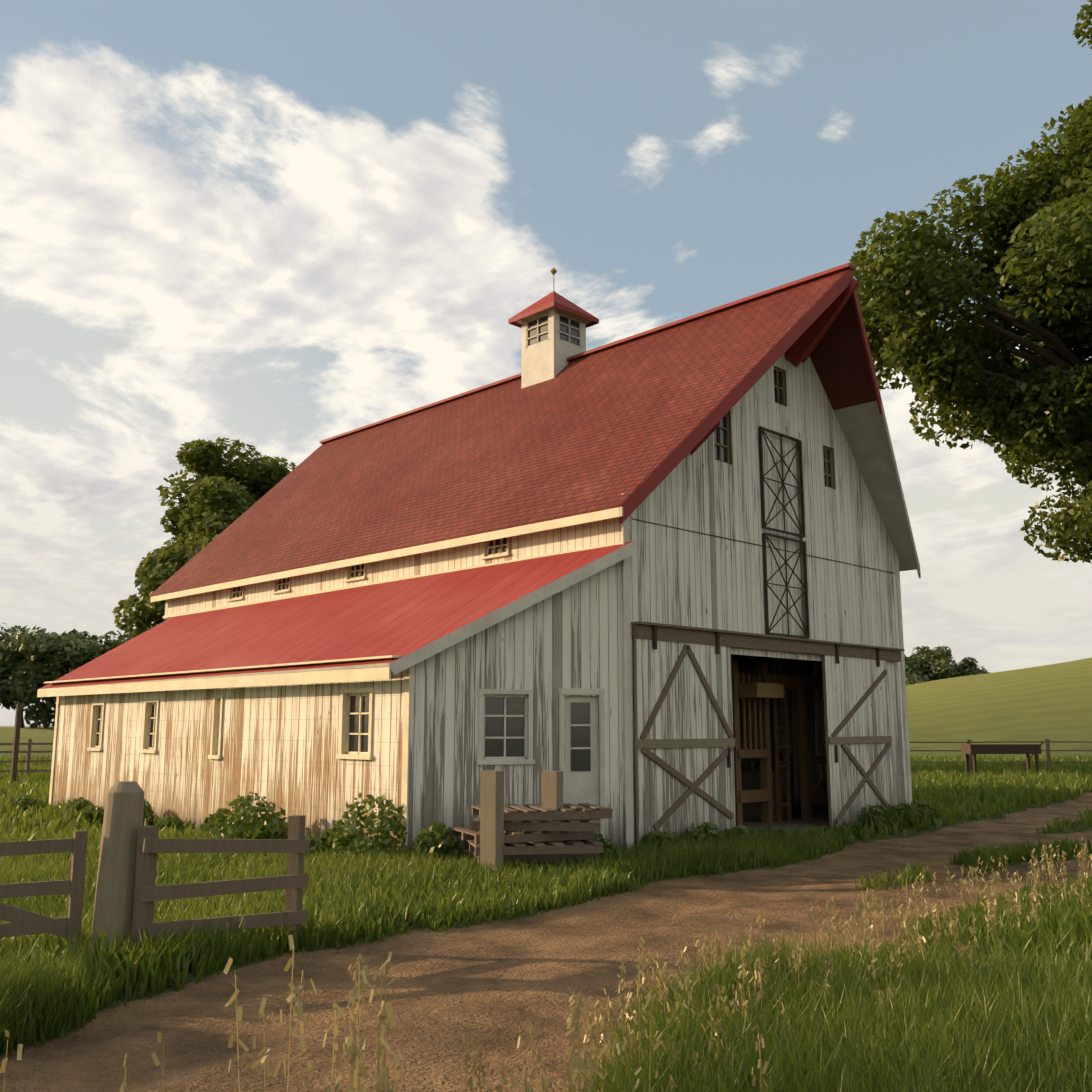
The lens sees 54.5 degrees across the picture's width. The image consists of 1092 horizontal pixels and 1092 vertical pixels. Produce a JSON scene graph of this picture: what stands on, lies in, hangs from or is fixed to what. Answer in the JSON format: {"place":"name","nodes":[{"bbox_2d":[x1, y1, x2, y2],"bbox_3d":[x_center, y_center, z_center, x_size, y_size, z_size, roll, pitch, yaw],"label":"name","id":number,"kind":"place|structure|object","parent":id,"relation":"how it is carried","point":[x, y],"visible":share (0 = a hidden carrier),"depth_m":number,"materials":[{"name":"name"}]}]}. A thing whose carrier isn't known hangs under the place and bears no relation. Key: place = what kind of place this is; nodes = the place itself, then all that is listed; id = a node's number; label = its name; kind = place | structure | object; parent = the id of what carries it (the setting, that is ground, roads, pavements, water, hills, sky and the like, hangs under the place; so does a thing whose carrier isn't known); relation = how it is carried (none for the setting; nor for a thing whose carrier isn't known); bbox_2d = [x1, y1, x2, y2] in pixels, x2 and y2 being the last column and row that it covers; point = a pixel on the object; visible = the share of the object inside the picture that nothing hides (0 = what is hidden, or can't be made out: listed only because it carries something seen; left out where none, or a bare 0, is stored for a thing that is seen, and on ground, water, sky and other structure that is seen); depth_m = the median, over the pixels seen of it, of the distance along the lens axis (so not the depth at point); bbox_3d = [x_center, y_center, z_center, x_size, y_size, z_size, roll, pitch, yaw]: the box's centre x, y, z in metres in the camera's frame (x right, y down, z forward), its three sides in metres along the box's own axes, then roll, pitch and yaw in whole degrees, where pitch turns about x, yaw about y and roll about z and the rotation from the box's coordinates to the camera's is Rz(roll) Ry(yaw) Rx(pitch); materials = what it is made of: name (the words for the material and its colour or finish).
{"place":"outdoors","nodes":[
{"label":"outdoors","id":0,"kind":"place"},
{"bbox_2d":[0,657,1091,1091],"bbox_3d":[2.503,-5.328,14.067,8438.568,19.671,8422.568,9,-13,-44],"label":"ground","id":1,"kind":"structure","parent":0,"point":[450,993],"depth_m":8.02,"materials":[{"name":"brown soil"}]},
{"bbox_2d":[0,623,23,640],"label":"tree leaves","id":2,"kind":"object","parent":1,"relation":"on","point":[11,631],"visible":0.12,"depth_m":127.05,"materials":[{"name":"green plant"}]},
{"bbox_2d":[0,662,45,727],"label":"tree leaves","id":3,"kind":"object","parent":1,"relation":"on","point":[5,684],"depth_m":126.00,"materials":[{"name":"green plant"}]},
{"bbox_2d":[0,625,129,728],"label":"tree leaves","id":4,"kind":"object","parent":1,"relation":"on","point":[48,655],"depth_m":119.58,"materials":[{"name":"green plant"}]},
{"bbox_2d":[91,781,144,950],"bbox_3d":[-3.171,2.510,7.844,0.320,1.506,0.320,9,-13,-44],"label":"fence post","id":5,"kind":"object","parent":1,"relation":"on","point":[116,873],"visible":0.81,"depth_m":7.78,"materials":[{"name":"grey wood"}]},
{"bbox_2d":[118,628,148,641],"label":"tree leaves","id":6,"kind":"object","parent":1,"relation":"on","point":[130,636],"depth_m":129.73,"materials":[{"name":"green plant"}]},
{"bbox_2d":[0,815,309,951],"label":"fence","id":7,"kind":"object","parent":1,"relation":"on","point":[294,880],"visible":0.88,"depth_m":7.79,"materials":[{"name":"brown wood"}]},
{"bbox_2d":[3,945,395,1091],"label":"seed grass stalk","id":8,"kind":"object","parent":1,"relation":"on","point":[357,979],"visible":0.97,"depth_m":2.65,"materials":[{"name":"beige plant"}]},
{"bbox_2d":[0,935,400,1091],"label":"grass seed head","id":9,"kind":"object","parent":8,"relation":"attached to","point":[298,1012],"visible":0.98,"depth_m":2.66},
{"bbox_2d":[112,437,295,637],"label":"tree","id":10,"kind":"object","parent":1,"relation":"on","point":[225,500],"depth_m":45.52,"materials":[{"name":"green plant"}]},
{"bbox_2d":[5,791,937,862],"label":"bushes","id":11,"kind":"object","parent":1,"relation":"on","point":[267,825],"visible":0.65,"depth_m":14.07,"materials":[{"name":"green plant"}]},
{"bbox_2d":[37,263,920,854],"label":"barn","id":12,"kind":"structure","parent":1,"relation":"on","point":[645,583],"depth_m":17.28,"materials":[{"name":"white wood"}]},
{"bbox_2d":[480,770,562,872],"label":"wooden posts","id":13,"kind":"object","parent":1,"relation":"on","point":[491,814],"visible":0.5,"depth_m":12.11,"materials":[{"name":"brown wood"}]},
{"bbox_2d":[390,964,661,1091],"bbox_3d":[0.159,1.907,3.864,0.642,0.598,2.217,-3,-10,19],"label":"tall grass","id":14,"kind":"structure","parent":1,"relation":"on","point":[579,1046],"depth_m":3.98,"materials":[{"name":"plant"}]},
{"bbox_2d":[449,803,612,870],"bbox_3d":[-0.155,3.527,12.800,1.874,0.736,1.450,3,-10,-17],"label":"pallet stack","id":15,"kind":"object","parent":1,"relation":"on","point":[525,836],"visible":0.54,"depth_m":12.39,"materials":[{"name":"brown wood"}]},
{"bbox_2d":[0,704,1091,785],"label":"fence","id":16,"kind":"object","parent":1,"relation":"on","point":[969,750],"visible":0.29,"depth_m":36.11,"materials":[{"name":"brown wood"}]},
{"bbox_2d":[453,836,1091,1091],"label":"grass seed head","id":17,"kind":"object","parent":1,"relation":"on","point":[950,925],"visible":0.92,"depth_m":6.28},
{"bbox_2d":[466,843,1091,1091],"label":"seed grass stalk","id":18,"kind":"object","parent":1,"relation":"on","point":[815,950],"visible":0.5,"depth_m":6.57,"materials":[{"name":"beige plant"}]},
{"bbox_2d":[904,654,929,684],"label":"tree leaves","id":19,"kind":"object","parent":1,"relation":"on","point":[913,675],"visible":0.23,"depth_m":192.11,"materials":[{"name":"green plant"}]},
{"bbox_2d":[906,646,960,680],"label":"tree leaves","id":20,"kind":"object","parent":1,"relation":"on","point":[930,662],"depth_m":194.87,"materials":[{"name":"green plant"}]},
{"bbox_2d":[951,657,989,676],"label":"tree leaves","id":21,"kind":"object","parent":1,"relation":"on","point":[965,667],"visible":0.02,"depth_m":196.86,"materials":[{"name":"green plant"}]},
{"bbox_2d":[0,825,1091,1043],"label":"grass","id":22,"kind":"structure","parent":0,"point":[361,896],"depth_m":9.92,"materials":[{"name":"green plant"}]},
{"bbox_2d":[0,926,1091,1091],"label":"grass","id":23,"kind":"structure","parent":0,"point":[940,1029],"depth_m":5.18,"materials":[{"name":"green plant"}]},
{"bbox_2d":[0,752,1091,859],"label":"grass","id":24,"kind":"structure","parent":0,"point":[942,788],"depth_m":23.91,"materials":[{"name":"green plant"}]},
{"bbox_2d":[0,0,1091,725],"label":"sky","id":25,"kind":"structure","parent":0,"point":[280,228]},
{"bbox_2d":[849,0,1091,563],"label":"tree","id":26,"kind":"object","parent":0,"point":[1024,223],"depth_m":28.32,"materials":[{"name":"green plant"}]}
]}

